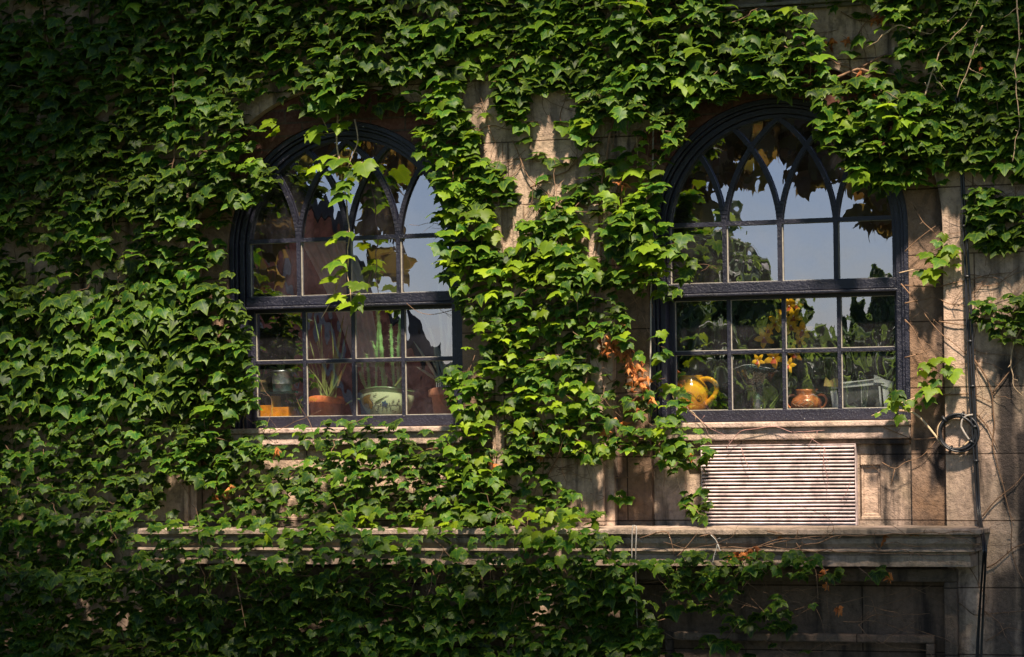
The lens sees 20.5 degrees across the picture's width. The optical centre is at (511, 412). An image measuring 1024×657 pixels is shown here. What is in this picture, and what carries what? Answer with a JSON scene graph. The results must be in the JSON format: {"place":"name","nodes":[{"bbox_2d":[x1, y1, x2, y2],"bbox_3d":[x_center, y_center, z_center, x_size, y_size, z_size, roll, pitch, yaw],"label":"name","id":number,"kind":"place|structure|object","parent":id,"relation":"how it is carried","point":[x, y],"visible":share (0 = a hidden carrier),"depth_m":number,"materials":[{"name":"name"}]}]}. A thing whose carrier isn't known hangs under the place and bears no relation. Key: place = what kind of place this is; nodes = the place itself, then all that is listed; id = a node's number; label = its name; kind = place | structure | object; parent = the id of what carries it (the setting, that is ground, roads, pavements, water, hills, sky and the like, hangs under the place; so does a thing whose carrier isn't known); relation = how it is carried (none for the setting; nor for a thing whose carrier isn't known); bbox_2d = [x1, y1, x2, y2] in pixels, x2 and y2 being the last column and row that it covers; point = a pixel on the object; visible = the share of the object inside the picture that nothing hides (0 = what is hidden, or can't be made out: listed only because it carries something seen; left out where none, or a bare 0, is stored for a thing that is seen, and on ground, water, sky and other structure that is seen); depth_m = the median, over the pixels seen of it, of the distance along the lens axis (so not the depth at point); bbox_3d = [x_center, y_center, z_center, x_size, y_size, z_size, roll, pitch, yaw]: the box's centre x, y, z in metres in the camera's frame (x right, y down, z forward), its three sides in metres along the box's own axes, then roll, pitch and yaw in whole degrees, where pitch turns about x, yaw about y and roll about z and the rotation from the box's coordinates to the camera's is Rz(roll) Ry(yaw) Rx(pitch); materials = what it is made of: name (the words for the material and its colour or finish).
{"place":"outdoors","nodes":[
{"label":"outdoors","id":0,"kind":"place"},
{"label":"ground","id":1,"kind":"structure","parent":0,"visible":0},
{"bbox_2d":[0,0,1023,656],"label":"stone building","id":2,"kind":"structure","parent":1,"relation":"on","point":[934,484],"depth_m":15.98,"materials":[{"name":"stone"}]},
{"bbox_2d":[0,225,252,538],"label":"ivy plant","id":3,"kind":"object","parent":2,"relation":"attached to","point":[167,305],"visible":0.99,"depth_m":16.54,"materials":[{"name":"green plant"}]},
{"bbox_2d":[0,0,263,347],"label":"ivy plant","id":4,"kind":"object","parent":2,"relation":"attached to","point":[130,203],"visible":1,"depth_m":16.54,"materials":[{"name":"green plant"}]},
{"bbox_2d":[260,396,295,416],"bbox_3d":[-1.414,-0.032,16.829,0.231,0.135,0.120,-1,0,20],"label":"amber box","id":5,"kind":"object","parent":2,"relation":"on","point":[278,409],"visible":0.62,"depth_m":16.78,"materials":[{"name":"orange glass"}]},
{"bbox_2d":[260,391,302,415],"bbox_3d":[-1.390,-0.044,16.831,0.290,0.161,0.200,-1,0,20],"label":"shelf","id":6,"kind":"object","parent":2,"relation":"attached to","point":[297,398],"visible":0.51,"depth_m":16.77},
{"bbox_2d":[260,366,270,391],"bbox_3d":[-1.492,-0.224,16.868,0.108,0.201,0.104,-1,0,20],"label":"pot","id":7,"kind":"object","parent":6,"relation":"on","point":[264,382],"visible":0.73,"depth_m":16.84,"materials":[{"name":"ceramic"}]},
{"bbox_2d":[269,356,293,391],"bbox_3d":[-1.364,-0.230,16.805,0.138,0.209,0.145,-1,0,-18],"label":"metal pail","id":8,"kind":"object","parent":6,"relation":"on","point":[282,379],"visible":0.93,"depth_m":16.75,"materials":[{"name":"grey metal"}]},
{"bbox_2d":[0,507,615,656],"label":"ivy plant","id":9,"kind":"object","parent":2,"relation":"attached to","point":[153,601],"visible":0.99,"depth_m":16.02,"materials":[{"name":"green plant"}]},
{"bbox_2d":[308,316,347,415],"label":"potted plant","id":10,"kind":"object","parent":2,"relation":"on","point":[325,403],"visible":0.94,"depth_m":16.65,"materials":[{"name":"green plant"}]},
{"bbox_2d":[212,383,452,538],"bbox_3d":[-1.041,0.327,16.022,1.576,1.014,0.525,-1,0,20],"label":"ivy plant","id":11,"kind":"object","parent":2,"relation":"attached to","point":[372,507],"visible":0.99,"depth_m":16.04,"materials":[{"name":"green plant"}]},
{"bbox_2d":[128,525,543,564],"bbox_3d":[-1.024,0.755,16.129,2.465,0.212,0.272,-1,0,20],"label":"stone ledge","id":12,"kind":"object","parent":2,"relation":"attached to","point":[463,536],"visible":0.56,"depth_m":16.01,"materials":[{"name":"beige stone"}]},
{"bbox_2d":[302,241,379,366],"bbox_3d":[-1.043,-0.667,17.127,0.526,0.790,0.040,-1,0,20],"label":"curtain","id":13,"kind":"object","parent":2,"relation":"hanging from","point":[321,255],"visible":0.56,"depth_m":17.11,"materials":[{"name":"fabric"}]},
{"bbox_2d":[229,121,462,428],"bbox_3d":[-0.931,-0.799,16.432,1.458,1.765,0.228,-1,0,20],"label":"arched window","id":14,"kind":"structure","parent":2,"relation":"attached to","point":[285,157],"depth_m":16.44,"materials":[{"name":"paint"}]},
{"bbox_2d":[229,121,462,428],"bbox_3d":[-0.931,-0.799,16.432,1.458,1.765,0.228,-1,0,20],"label":"window frame","id":15,"kind":"structure","parent":14,"relation":"in","point":[241,218],"depth_m":16.54,"materials":[{"name":"paint"}]},
{"bbox_2d":[346,310,414,414],"bbox_3d":[-0.770,-0.306,16.593,0.412,0.683,0.254,-1,0,20],"label":"potted plant","id":16,"kind":"object","parent":2,"relation":"on","point":[383,399],"visible":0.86,"depth_m":16.57,"materials":[{"name":"green ceramic"}]},
{"bbox_2d":[161,0,677,435],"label":"ivy plant","id":17,"kind":"object","parent":2,"relation":"attached to","point":[604,80],"visible":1,"depth_m":15.87,"materials":[{"name":"green plant"}]},
{"bbox_2d":[304,101,378,317],"bbox_3d":[-0.972,-1.167,16.138,0.460,1.248,0.203,-1,0,20],"label":"ivy spray","id":18,"kind":"object","parent":17,"relation":"attached to","point":[314,133],"visible":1,"depth_m":16.13,"materials":[{"name":"green plant"}]},
{"bbox_2d":[414,279,452,413],"bbox_3d":[-0.433,-0.430,16.460,0.338,0.905,0.224,-1,0,20],"label":"potted plant","id":19,"kind":"object","parent":2,"relation":"on","point":[439,401],"visible":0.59,"depth_m":16.43,"materials":[{"name":"green plant"}]},
{"bbox_2d":[409,63,717,567],"bbox_3d":[0.219,-0.652,15.598,1.881,3.243,0.532,-1,0,20],"label":"ivy plant","id":20,"kind":"object","parent":2,"relation":"attached to","point":[637,243],"visible":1,"depth_m":15.66,"materials":[{"name":"green plant"}]},
{"bbox_2d":[626,136,653,199],"bbox_3d":[0.702,-1.265,15.562,0.168,0.519,0.105,-1,0,20],"label":"ivy spray","id":21,"kind":"object","parent":20,"relation":"attached to","point":[633,158],"visible":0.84,"depth_m":15.55,"materials":[{"name":"green plant"}]},
{"bbox_2d":[657,383,704,426],"bbox_3d":[0.919,-0.042,15.520,0.263,0.243,0.085,-1,0,20],"label":"ivy spray","id":22,"kind":"object","parent":20,"relation":"attached to","point":[668,388],"visible":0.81,"depth_m":15.53,"materials":[{"name":"green plant"}]},
{"bbox_2d":[677,478,702,523],"bbox_3d":[0.977,0.483,15.490,0.186,0.251,0.113,-1,0,20],"label":"ivy spray","id":23,"kind":"object","parent":20,"relation":"attached to","point":[686,501],"visible":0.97,"depth_m":15.49,"materials":[{"name":"green plant"}]},
{"bbox_2d":[607,489,634,507],"bbox_3d":[0.609,0.423,15.671,0.156,0.217,0.128,-1,0,20],"label":"ivy spray","id":24,"kind":"object","parent":2,"relation":"attached to","point":[619,501],"visible":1,"depth_m":15.65,"materials":[{"name":"green plant"}]},
{"bbox_2d":[648,121,653,417],"bbox_3d":[0.767,-0.859,15.604,0.062,1.778,0.016,-1,0,11],"label":"grey wire","id":25,"kind":"object","parent":2,"relation":"attached to","point":[651,289],"visible":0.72,"depth_m":15.60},
{"bbox_2d":[677,375,718,409],"bbox_3d":[1.027,-0.105,15.898,0.243,0.211,0.201,-1,0,-8],"label":"yellow jug","id":26,"kind":"object","parent":2,"relation":"on","point":[695,387],"visible":0.87,"depth_m":15.82,"materials":[{"name":"ceramic"}]},
{"bbox_2d":[733,364,781,408],"bbox_3d":[1.376,-0.137,15.824,0.286,0.264,0.203,-1,0,20],"label":"glass vase","id":27,"kind":"object","parent":2,"relation":"on","point":[757,404],"visible":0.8,"depth_m":15.79,"materials":[{"name":"clear glass"}]},
{"bbox_2d":[752,299,812,407],"bbox_3d":[1.511,-0.348,15.726,0.350,0.640,0.181,-1,0,20],"label":"orchid","id":28,"kind":"object","parent":27,"relation":"in","point":[764,338],"visible":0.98,"depth_m":15.67,"materials":[{"name":"yellow plant"}]},
{"bbox_2d":[687,407,850,503],"bbox_3d":[1.381,0.213,15.405,0.932,0.569,0.032,-1,0,20],"label":"bare vine","id":29,"kind":"object","parent":2,"relation":"attached to","point":[786,430],"visible":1,"depth_m":15.35,"materials":[{"name":"brown plant"}]},
{"bbox_2d":[553,525,989,566],"bbox_3d":[1.374,0.719,15.256,2.369,0.212,0.272,-1,0,20],"label":"stone ledge","id":30,"kind":"object","parent":2,"relation":"attached to","point":[650,547],"visible":0.84,"depth_m":15.07,"materials":[{"name":"beige stone"}]},
{"bbox_2d":[631,525,637,627],"bbox_3d":[0.668,0.896,15.449,0.033,0.571,0.206,-1,0,1],"label":"white cord","id":31,"kind":"object","parent":30,"relation":"hanging from","point":[635,563],"visible":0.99,"depth_m":15.37,"materials":[{"name":"white plastic"}]},
{"bbox_2d":[711,535,725,563],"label":"bare vine","id":32,"kind":"object","parent":30,"relation":"attached to","point":[716,548],"visible":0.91,"depth_m":15.20,"materials":[{"name":"beige plant"}]},
{"bbox_2d":[640,521,974,556],"bbox_3d":[1.548,0.670,15.023,1.830,0.222,0.038,-1,0,20],"label":"bare vine","id":33,"kind":"object","parent":30,"relation":"attached to","point":[764,545],"visible":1,"depth_m":15.03,"materials":[{"name":"brown plant"}]},
{"bbox_2d":[796,533,873,614],"bbox_3d":[1.705,0.853,14.970,0.419,0.435,0.035,-1,0,20],"label":"bare vine","id":34,"kind":"object","parent":33,"relation":"hanging from","point":[827,577],"visible":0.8,"depth_m":15.00,"materials":[{"name":"brown plant"}]},
{"bbox_2d":[701,444,857,524],"bbox_3d":[1.467,0.394,15.479,0.868,0.442,0.112,-1,0,20],"label":"louvred vent","id":35,"kind":"object","parent":2,"relation":"attached to","point":[772,484],"visible":0.96,"depth_m":15.44,"materials":[{"name":"white metal"}]},
{"bbox_2d":[651,98,910,422],"bbox_3d":[1.485,-0.836,15.553,1.458,1.765,0.228,-1,0,20],"label":"arched window","id":36,"kind":"structure","parent":2,"relation":"attached to","point":[705,139],"depth_m":15.54,"materials":[{"name":"paint"}]},
{"bbox_2d":[651,98,910,422],"bbox_3d":[1.485,-0.836,15.553,1.458,1.765,0.228,-1,0,20],"label":"window frame","id":37,"kind":"structure","parent":36,"relation":"in","point":[735,115],"depth_m":15.55,"materials":[{"name":"paint"}]},
{"bbox_2d":[570,503,1019,656],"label":"ivy plant","id":38,"kind":"object","parent":2,"relation":"attached to","point":[650,638],"visible":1,"depth_m":15.25,"materials":[{"name":"green plant"}]},
{"bbox_2d":[788,389,827,408],"bbox_3d":[1.632,-0.070,15.687,0.176,0.122,0.175,-1,0,-25],"label":"two handled pot","id":39,"kind":"object","parent":2,"relation":"on","point":[806,398],"visible":0.88,"depth_m":15.63,"materials":[{"name":"orange ceramic"}]},
{"bbox_2d":[602,0,1023,196],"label":"ivy plant","id":40,"kind":"object","parent":2,"relation":"attached to","point":[941,128],"visible":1,"depth_m":15.01,"materials":[{"name":"green plant"}]},
{"bbox_2d":[867,0,1021,161],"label":"bare vine","id":41,"kind":"object","parent":40,"relation":"attached to","point":[927,85],"visible":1,"depth_m":14.84,"materials":[{"name":"brown plant"}]},
{"bbox_2d":[824,375,893,407],"bbox_3d":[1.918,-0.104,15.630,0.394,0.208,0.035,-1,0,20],"label":"glass box","id":42,"kind":"object","parent":2,"relation":"on","point":[853,391],"visible":0.67,"depth_m":15.63,"materials":[{"name":"clear glass"}]},
{"bbox_2d":[843,395,876,407],"bbox_3d":[1.887,-0.049,15.626,0.258,0.096,0.006,-1,0,20],"label":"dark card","id":43,"kind":"object","parent":2,"relation":"on","point":[869,401],"visible":0.67,"depth_m":15.60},
{"bbox_2d":[874,427,934,486],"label":"bare vine","id":44,"kind":"object","parent":2,"relation":"attached to","point":[904,459],"visible":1,"depth_m":15.17,"materials":[{"name":"brown plant"}]},
{"bbox_2d":[871,367,942,426],"bbox_3d":[2.097,-0.081,15.054,0.401,0.318,0.122,-1,0,20],"label":"ivy spray","id":45,"kind":"object","parent":2,"relation":"attached to","point":[926,390],"visible":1,"depth_m":15.04,"materials":[{"name":"green plant"}]},
{"bbox_2d":[899,232,961,286],"bbox_3d":[2.208,-0.808,14.996,0.346,0.297,0.144,-1,0,20],"label":"ivy spray","id":46,"kind":"object","parent":2,"relation":"attached to","point":[944,255],"visible":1,"depth_m":14.98,"materials":[{"name":"green plant"}]},
{"bbox_2d":[899,410,970,446],"bbox_3d":[2.246,0.091,15.064,0.420,0.220,0.079,-1,0,29],"label":"beige cable","id":47,"kind":"object","parent":2,"relation":"attached to","point":[927,425],"visible":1,"depth_m":15.05,"materials":[{"name":"beige plastic"}]},
{"bbox_2d":[917,357,963,384],"bbox_3d":[2.271,-0.222,14.992,0.261,0.151,0.112,-1,0,20],"label":"ivy spray","id":48,"kind":"object","parent":2,"relation":"attached to","point":[951,373],"visible":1,"depth_m":14.99,"materials":[{"name":"green plant"}]},
{"bbox_2d":[901,200,1010,357],"bbox_3d":[2.351,-0.710,15.016,0.590,0.858,0.028,-1,0,20],"label":"bare vine","id":49,"kind":"object","parent":2,"relation":"attached to","point":[918,353],"visible":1,"depth_m":15.08,"materials":[{"name":"brown plant"}]},
{"bbox_2d":[938,411,979,453],"bbox_3d":[2.369,0.106,14.988,0.226,0.227,0.048,-1,0,20],"label":"cable coil","id":50,"kind":"object","parent":2,"relation":"attached to","point":[968,446],"visible":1,"depth_m":14.97,"materials":[{"name":"black rubber"}]},
{"bbox_2d":[952,18,986,656],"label":"cable bundle","id":51,"kind":"object","parent":2,"relation":"attached to","point":[970,354],"visible":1,"depth_m":14.95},
{"bbox_2d":[960,414,972,439],"bbox_3d":[2.403,0.076,14.960,0.068,0.139,0.016,-1,0,20],"label":"grey cable","id":52,"kind":"object","parent":51,"relation":"attached to","point":[962,429],"visible":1,"depth_m":14.96,"materials":[{"name":"grey plastic"}]},
{"bbox_2d":[933,61,1023,295],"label":"ivy plant","id":53,"kind":"object","parent":2,"relation":"attached to","point":[979,227],"visible":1,"depth_m":14.88,"materials":[{"name":"green plant"}]},
{"bbox_2d":[938,258,1023,396],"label":"ivy plant","id":54,"kind":"object","parent":2,"relation":"attached to","point":[1009,325],"visible":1,"depth_m":14.87,"materials":[{"name":"green plant"}]},
{"bbox_2d":[939,356,1023,582],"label":"bare vine","id":55,"kind":"object","parent":2,"relation":"attached to","point":[992,394],"visible":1,"depth_m":14.95,"materials":[{"name":"brown plant"}]},
{"bbox_2d":[959,568,1023,656],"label":"bare vine","id":56,"kind":"object","parent":2,"relation":"attached to","point":[991,615],"visible":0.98,"depth_m":14.96,"materials":[{"name":"brown plant"}]},
{"bbox_2d":[1008,328,1023,396],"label":"bare vine","id":57,"kind":"object","parent":2,"relation":"attached to","point":[1020,330],"visible":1,"depth_m":14.88,"materials":[{"name":"brown plant"}]}
]}

